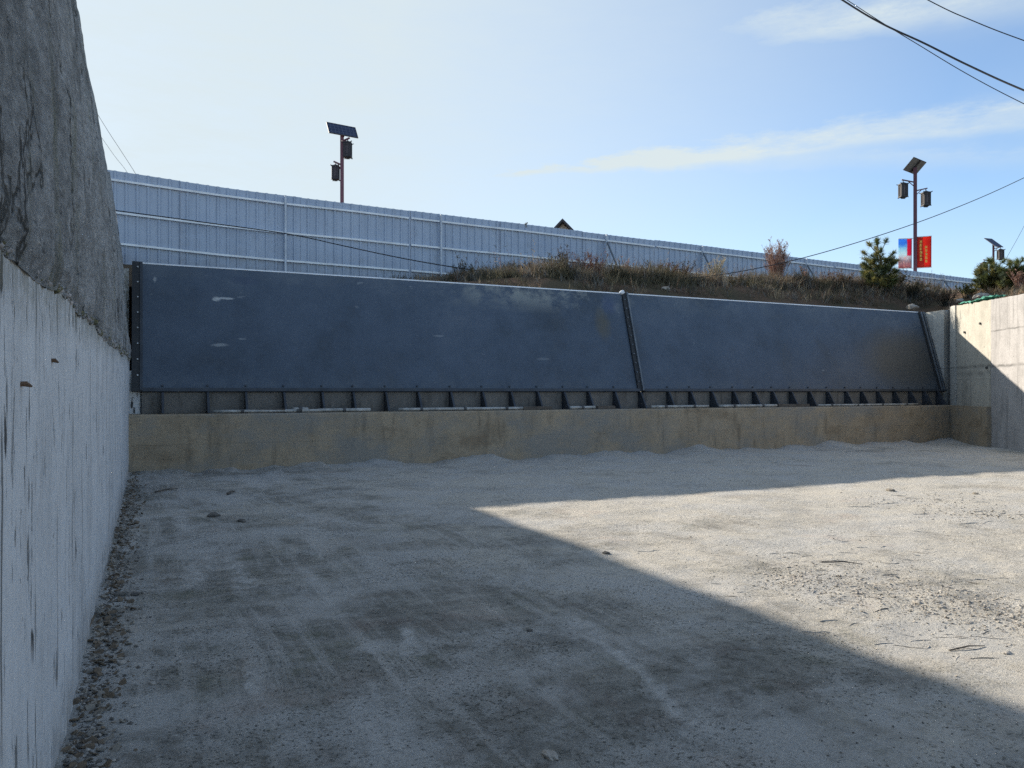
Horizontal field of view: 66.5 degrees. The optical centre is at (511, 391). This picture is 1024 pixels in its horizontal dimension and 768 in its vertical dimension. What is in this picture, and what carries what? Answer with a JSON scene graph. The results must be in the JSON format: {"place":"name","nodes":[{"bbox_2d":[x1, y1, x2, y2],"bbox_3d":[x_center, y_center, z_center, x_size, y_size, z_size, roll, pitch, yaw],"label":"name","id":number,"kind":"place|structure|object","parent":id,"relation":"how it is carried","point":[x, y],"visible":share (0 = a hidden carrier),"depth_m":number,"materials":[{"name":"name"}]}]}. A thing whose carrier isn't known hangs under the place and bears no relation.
{"place":"outdoors","nodes":[
{"label":"outdoors","id":0,"kind":"place"},
{"bbox_2d":[60,471,1006,767],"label":"gravel","id":1,"kind":"structure","parent":0,"point":[92,705],"depth_m":4.56,"materials":[{"name":"grey gravel"}]},
{"bbox_2d":[54,406,1023,767],"bbox_3d":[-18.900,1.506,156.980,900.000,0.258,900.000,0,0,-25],"label":"ground","id":2,"kind":"structure","parent":0,"point":[438,698],"depth_m":5.59,"materials":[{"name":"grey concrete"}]},
{"bbox_2d":[0,0,162,767],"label":"dike wall","id":3,"kind":"structure","parent":2,"relation":"on","point":[70,401],"depth_m":3.09,"materials":[{"name":"concrete"}]},
{"bbox_2d":[114,591,128,595],"bbox_3d":[-3.033,1.573,6.063,0.107,0.043,0.084,0,0,-25],"label":"clod","id":4,"kind":"object","parent":2,"relation":"on","point":[120,593],"visible":0.94,"depth_m":6.04,"materials":[{"name":"soil"}]},
{"bbox_2d":[118,660,126,664],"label":"stone","id":5,"kind":"object","parent":2,"relation":"on","point":[121,662],"visible":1,"depth_m":4.49,"materials":[{"name":"grey stone"}]},
{"bbox_2d":[126,627,137,632],"bbox_3d":[-2.527,1.592,5.197,0.072,0.040,0.116,0,0,-25],"label":"stone","id":6,"kind":"object","parent":2,"relation":"on","point":[132,629],"visible":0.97,"depth_m":5.17,"materials":[{"name":"grey stone"}]},
{"bbox_2d":[130,591,139,595],"bbox_3d":[-2.944,1.584,6.099,0.063,0.037,0.075,0,0,-17],"label":"clod","id":7,"kind":"object","parent":2,"relation":"on","point":[134,593],"visible":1,"depth_m":6.08,"materials":[{"name":"soil"}]},
{"bbox_2d":[154,488,177,492],"bbox_3d":[-5.475,1.566,12.374,0.032,0.042,0.406,0,0,31],"label":"stick","id":8,"kind":"object","parent":2,"relation":"on","point":[165,489],"visible":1,"depth_m":12.35,"materials":[{"name":"wood"}]},
{"bbox_2d":[207,512,220,516],"bbox_3d":[-3.801,1.585,9.926,0.174,0.092,0.151,0,0,17],"label":"clod","id":9,"kind":"object","parent":2,"relation":"on","point":[213,514],"visible":0.88,"depth_m":9.89,"materials":[{"name":"soil"}]},
{"bbox_2d":[542,749,558,760],"bbox_3d":[0.172,1.609,3.445,0.062,0.036,0.099,0,0,-25],"label":"stone","id":10,"kind":"object","parent":2,"relation":"on","point":[550,755],"visible":1,"depth_m":3.43,"materials":[{"name":"grey stone"}]},
{"bbox_2d":[129,405,990,472],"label":"concrete sill","id":11,"kind":"structure","parent":2,"relation":"on","point":[196,442],"depth_m":18.19,"materials":[{"name":"beige concrete"}]},
{"bbox_2d":[213,409,321,412],"bbox_3d":[-4.941,0.405,15.993,2.199,0.083,0.087,0,0,-25],"label":"sill pipe","id":12,"kind":"object","parent":11,"relation":"on","point":[250,411],"visible":1,"depth_m":15.89,"materials":[{"name":"grey metal"}]},
{"bbox_2d":[250,409,284,412],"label":"timber block","id":13,"kind":"structure","parent":11,"relation":"on","point":[266,409],"depth_m":15.92,"materials":[{"name":"grey wood"}]},
{"bbox_2d":[293,406,307,412],"bbox_3d":[-4.408,0.385,16.277,0.320,0.138,0.145,0,0,-25],"label":"sill pipe","id":14,"kind":"object","parent":11,"relation":"on","point":[300,408],"visible":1,"depth_m":16.22,"materials":[{"name":"grey metal"}]},
{"bbox_2d":[317,407,370,411],"bbox_3d":[-3.573,0.399,16.639,1.135,0.099,0.104,0,0,-25],"label":"sill pipe","id":15,"kind":"object","parent":11,"relation":"on","point":[344,409],"visible":1,"depth_m":16.59,"materials":[{"name":"grey metal"}]},
{"bbox_2d":[132,261,646,413],"bbox_3d":[-2.119,-1.139,18.108,12.045,3.169,1.234,0,0,-25],"label":"gate leaf","id":16,"kind":"object","parent":11,"relation":"on","point":[205,339],"visible":0.98,"depth_m":17.62,"materials":[{"name":"blue metal"}]},
{"bbox_2d":[398,406,523,410],"bbox_3d":[-1.076,0.402,17.853,3.147,0.091,0.096,0,0,-25],"label":"sill pipe","id":17,"kind":"object","parent":11,"relation":"on","point":[461,408],"visible":1,"depth_m":17.80,"materials":[{"name":"grey metal"}]},
{"bbox_2d":[522,406,551,409],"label":"timber block","id":18,"kind":"structure","parent":11,"relation":"on","point":[535,407],"depth_m":18.57,"materials":[{"name":"wood"}]},
{"bbox_2d":[569,405,595,408],"bbox_3d":[1.730,0.399,19.146,0.714,0.099,0.104,0,0,-25],"label":"sill pipe","id":19,"kind":"object","parent":11,"relation":"on","point":[582,407],"visible":1,"depth_m":19.10,"materials":[{"name":"silver metal"}]},
{"bbox_2d":[651,404,708,407],"bbox_3d":[4.402,0.401,20.442,1.838,0.094,0.099,0,0,-25],"label":"sill pipe","id":20,"kind":"object","parent":11,"relation":"on","point":[674,406],"visible":1,"depth_m":20.37,"materials":[{"name":"silver metal"}]},
{"bbox_2d":[719,404,776,407],"bbox_3d":[6.479,0.399,21.391,2.016,0.099,0.104,0,0,-25],"label":"sill pipe","id":21,"kind":"object","parent":11,"relation":"on","point":[754,405],"visible":1,"depth_m":21.38,"materials":[{"name":"silver metal"}]},
{"bbox_2d":[628,293,946,407],"bbox_3d":[8.659,-1.100,23.203,11.830,3.091,1.234,0,0,-25],"label":"gate leaf","id":22,"kind":"object","parent":11,"relation":"on","point":[706,351],"visible":0.96,"depth_m":22.86,"materials":[{"name":"blue metal"}]},
{"bbox_2d":[777,404,809,406],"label":"timber block","id":23,"kind":"structure","parent":11,"relation":"on","point":[789,405],"depth_m":22.02,"materials":[{"name":"wood"}]},
{"bbox_2d":[817,403,917,405],"bbox_3d":[10.749,0.407,23.442,4.217,0.077,0.081,0,0,-25],"label":"sill pipe","id":24,"kind":"object","parent":11,"relation":"on","point":[882,404],"visible":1,"depth_m":23.29,"materials":[{"name":"silver metal"}]},
{"bbox_2d":[474,460,1023,687],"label":"mud flakes","id":25,"kind":"object","parent":2,"relation":"on","point":[939,601],"visible":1,"depth_m":6.09,"materials":[{"name":"grey soil"}]},
{"bbox_2d":[821,561,859,563],"bbox_3d":[3.042,1.580,7.200,0.361,0.023,0.012,0,0,9],"label":"stick","id":26,"kind":"object","parent":2,"relation":"on","point":[840,561],"visible":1,"depth_m":7.20,"materials":[{"name":"wood"}]},
{"bbox_2d":[912,600,921,603],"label":"clod","id":27,"kind":"object","parent":2,"relation":"on","point":[916,601],"visible":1,"depth_m":5.88,"materials":[{"name":"beige soil"}]},
{"bbox_2d":[949,645,984,650],"bbox_3d":[2.837,1.597,4.867,0.259,0.026,0.010,0,0,-12],"label":"stick","id":28,"kind":"object","parent":2,"relation":"on","point":[964,647],"visible":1,"depth_m":4.86,"materials":[{"name":"beige wood"}]},
{"bbox_2d":[925,294,1023,451],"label":"retaining wall","id":29,"kind":"structure","parent":2,"relation":"on","point":[979,348],"depth_m":22.59,"materials":[{"name":"concrete"}]},
{"bbox_2d":[960,294,1005,303],"bbox_3d":[14.054,-2.735,23.351,0.417,0.163,2.381,0,0,9],"label":"debris net","id":30,"kind":"object","parent":29,"relation":"on","point":[985,298],"visible":0.98,"depth_m":23.04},
{"bbox_2d":[76,0,1023,278],"label":"sky","id":31,"kind":"structure","parent":0,"point":[727,124],"materials":[{"name":"blue"}]},
{"bbox_2d":[123,264,1023,370],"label":"embankment","id":32,"kind":"structure","parent":0,"point":[737,293],"depth_m":25.83,"materials":[{"name":"soil"}]},
{"bbox_2d":[326,122,357,202],"bbox_3d":[-6.958,-7.470,31.997,1.300,6.980,0.678,0,0,-20],"label":"solar lamp","id":33,"kind":"object","parent":32,"relation":"on","point":[337,171],"visible":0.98,"depth_m":31.92,"materials":[{"name":"black metal"}]},
{"bbox_2d":[451,251,468,273],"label":"dry weed","id":34,"kind":"object","parent":32,"relation":"on","point":[462,268],"visible":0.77,"depth_m":23.32,"materials":[{"name":"brown plant"}]},
{"bbox_2d":[108,170,976,289],"bbox_3d":[10.796,-5.002,35.138,62.798,3.212,1.527,0,0,-29],"label":"hoarding fence","id":35,"kind":"object","parent":32,"relation":"on","point":[440,239],"visible":0.38,"depth_m":26.67,"materials":[{"name":"white metal"}]},
{"bbox_2d":[116,178,1022,278],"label":"overhead cable","id":36,"kind":"object","parent":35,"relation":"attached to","point":[490,272],"visible":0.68,"depth_m":24.90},
{"bbox_2d":[540,251,568,264],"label":"dry weed","id":37,"kind":"object","parent":32,"relation":"on","point":[549,259],"visible":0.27,"depth_m":24.89,"materials":[{"name":"brown plant"}]},
{"bbox_2d":[557,244,569,266],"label":"dry weed","id":38,"kind":"object","parent":32,"relation":"on","point":[564,254],"visible":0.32,"depth_m":25.27,"materials":[{"name":"brown plant"}]},
{"bbox_2d":[554,218,572,229],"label":"gable house","id":39,"kind":"structure","parent":32,"relation":"on","point":[562,224],"depth_m":62.10,"materials":[{"name":"white paint"}]},
{"bbox_2d":[566,252,592,272],"bbox_3d":[2.130,-3.980,25.421,1.073,1.228,0.808,0,0,28],"label":"dry weed","id":40,"kind":"object","parent":32,"relation":"on","point":[584,263],"visible":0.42,"depth_m":25.33,"materials":[{"name":"brown plant"}]},
{"bbox_2d":[583,251,608,270],"bbox_3d":[2.742,-4.013,25.590,0.986,1.124,0.784,0,0,-25],"label":"dry weed","id":41,"kind":"object","parent":32,"relation":"on","point":[595,261],"visible":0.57,"depth_m":25.43,"materials":[{"name":"brown plant"}]},
{"bbox_2d":[640,260,666,270],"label":"dry weed","id":42,"kind":"object","parent":32,"relation":"on","point":[656,268],"visible":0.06,"depth_m":26.23,"materials":[{"name":"brown plant"}]},
{"bbox_2d":[657,262,679,271],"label":"dry weed","id":43,"kind":"object","parent":32,"relation":"on","point":[668,267],"visible":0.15,"depth_m":26.37,"materials":[{"name":"brown plant"}]},
{"bbox_2d":[667,260,695,274],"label":"dry weed","id":44,"kind":"object","parent":32,"relation":"on","point":[684,271],"visible":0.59,"depth_m":26.71,"materials":[{"name":"brown plant"}]},
{"bbox_2d":[704,256,725,277],"bbox_3d":[7.200,-4.182,27.509,0.756,1.173,0.768,0,0,42],"label":"dry weed","id":45,"kind":"object","parent":32,"relation":"on","point":[717,264],"visible":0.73,"depth_m":27.43,"materials":[{"name":"brown plant"}]},
{"bbox_2d":[725,274,744,284],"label":"dry weed","id":46,"kind":"object","parent":32,"relation":"on","point":[735,279],"visible":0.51,"depth_m":27.87,"materials":[{"name":"brown plant"}]},
{"bbox_2d":[763,236,792,278],"bbox_3d":[9.825,-4.727,29.046,1.070,2.114,1.250,0,0,10],"label":"bare shrub","id":47,"kind":"object","parent":32,"relation":"on","point":[778,258],"visible":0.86,"depth_m":28.88,"materials":[{"name":"brown plant"}]},
{"bbox_2d":[815,269,841,281],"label":"dry weed","id":48,"kind":"object","parent":32,"relation":"on","point":[820,273],"visible":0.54,"depth_m":29.36,"materials":[{"name":"brown plant"}]},
{"bbox_2d":[830,269,854,282],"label":"dry weed","id":49,"kind":"object","parent":32,"relation":"on","point":[843,276],"visible":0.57,"depth_m":29.34,"materials":[{"name":"brown plant"}]},
{"bbox_2d":[858,236,902,289],"bbox_3d":[13.797,-4.756,29.537,1.700,2.317,1.672,0,0,-25],"label":"pine tree","id":50,"kind":"object","parent":32,"relation":"on","point":[868,266],"visible":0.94,"depth_m":29.22,"materials":[{"name":"green plant"}]},
{"bbox_2d":[888,268,910,286],"bbox_3d":[15.030,-4.270,30.492,0.942,0.939,0.978,0,0,18],"label":"dry weed","id":51,"kind":"object","parent":32,"relation":"on","point":[903,277],"visible":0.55,"depth_m":30.32,"materials":[{"name":"brown plant"}]},
{"bbox_2d":[906,304,918,309],"bbox_3d":[14.065,-2.951,27.406,0.414,0.228,0.397,0,0,5],"label":"stone","id":52,"kind":"object","parent":32,"relation":"on","point":[912,307],"visible":1,"depth_m":27.27,"materials":[{"name":"grey stone"}]},
{"bbox_2d":[896,279,930,299],"bbox_3d":[15.187,-3.845,29.544,0.990,0.828,1.130,0,0,-25],"label":"bush","id":53,"kind":"object","parent":32,"relation":"on","point":[910,290],"visible":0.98,"depth_m":29.38,"materials":[{"name":"green plant"}]},
{"bbox_2d":[898,157,932,271],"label":"solar lamp","id":54,"kind":"object","parent":32,"relation":"on","point":[914,165],"visible":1,"depth_m":43.91,"materials":[{"name":"black metal"}]},
{"bbox_2d":[898,238,913,268],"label":"banner","id":55,"kind":"object","parent":54,"relation":"attached to","point":[905,249],"visible":0.93,"depth_m":43.80,"materials":[{"name":"multicoloured fabric"}]},
{"bbox_2d":[917,236,931,267],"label":"banner","id":56,"kind":"object","parent":54,"relation":"attached to","point":[924,251],"visible":1,"depth_m":43.80,"materials":[{"name":"red fabric"}]},
{"bbox_2d":[928,289,958,306],"bbox_3d":[15.491,-3.304,27.985,0.920,0.596,1.030,0,0,-25],"label":"bush","id":57,"kind":"object","parent":32,"relation":"on","point":[944,300],"visible":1,"depth_m":27.94,"materials":[{"name":"brown plant"}]},
{"bbox_2d":[956,298,963,303],"bbox_3d":[15.786,-3.172,27.491,0.264,0.198,0.353,0,0,25],"label":"stone","id":58,"kind":"object","parent":32,"relation":"on","point":[960,300],"visible":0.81,"depth_m":27.40,"materials":[{"name":"grey stone"}]},
{"bbox_2d":[955,282,981,298],"bbox_3d":[16.366,-3.597,27.988,1.011,0.585,0.748,0,0,-45],"label":"bush","id":59,"kind":"object","parent":32,"relation":"on","point":[968,289],"visible":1,"depth_m":27.91,"materials":[{"name":"green plant"}]},
{"bbox_2d":[972,293,989,299],"bbox_3d":[16.262,-3.256,26.995,0.652,0.298,0.507,0,0,-25],"label":"stone","id":60,"kind":"object","parent":32,"relation":"on","point":[979,295],"visible":0.41,"depth_m":26.87,"materials":[{"name":"grey stone"}]},
{"bbox_2d":[969,256,1015,290],"bbox_3d":[17.230,-4.178,28.003,1.551,1.431,1.492,0,0,-25],"label":"pine tree","id":61,"kind":"object","parent":32,"relation":"on","point":[985,275],"visible":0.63,"depth_m":27.82,"materials":[{"name":"green plant"}]},
{"bbox_2d":[980,238,1004,266],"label":"solar lamp","id":62,"kind":"object","parent":32,"relation":"on","point":[1000,253],"visible":0.53,"depth_m":61.92,"materials":[{"name":"grey metal"}]},
{"bbox_2d":[993,257,1023,289],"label":"pine tree","id":63,"kind":"object","parent":32,"relation":"on","point":[1006,278],"visible":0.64,"depth_m":26.88,"materials":[{"name":"green plant"}]},
{"bbox_2d":[1006,269,1023,290],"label":"dry weed","id":64,"kind":"object","parent":32,"relation":"on","point":[1019,277],"visible":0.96,"depth_m":26.50,"materials":[{"name":"brown plant"}]},
{"bbox_2d":[596,406,614,408],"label":"timber block","id":65,"kind":"structure","parent":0,"point":[605,407],"depth_m":19.36,"materials":[{"name":"wood"}]},
{"bbox_2d":[383,240,1023,310],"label":"dry grass","id":66,"kind":"structure","parent":0,"point":[605,275],"depth_m":25.95,"materials":[{"name":"plant"}]},
{"bbox_2d":[841,0,1023,90],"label":"overhead cable","id":67,"kind":"object","parent":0,"point":[934,48],"visible":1,"depth_m":13.11,"materials":[{"name":"black rubber"}]},
{"bbox_2d":[847,0,1023,103],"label":"overhead cable","id":68,"kind":"object","parent":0,"point":[939,57],"visible":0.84,"depth_m":14.39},
{"bbox_2d":[928,0,1023,40],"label":"overhead cable","id":69,"kind":"object","parent":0,"point":[975,21],"visible":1,"depth_m":15.59,"materials":[{"name":"black rubber"}]}
]}

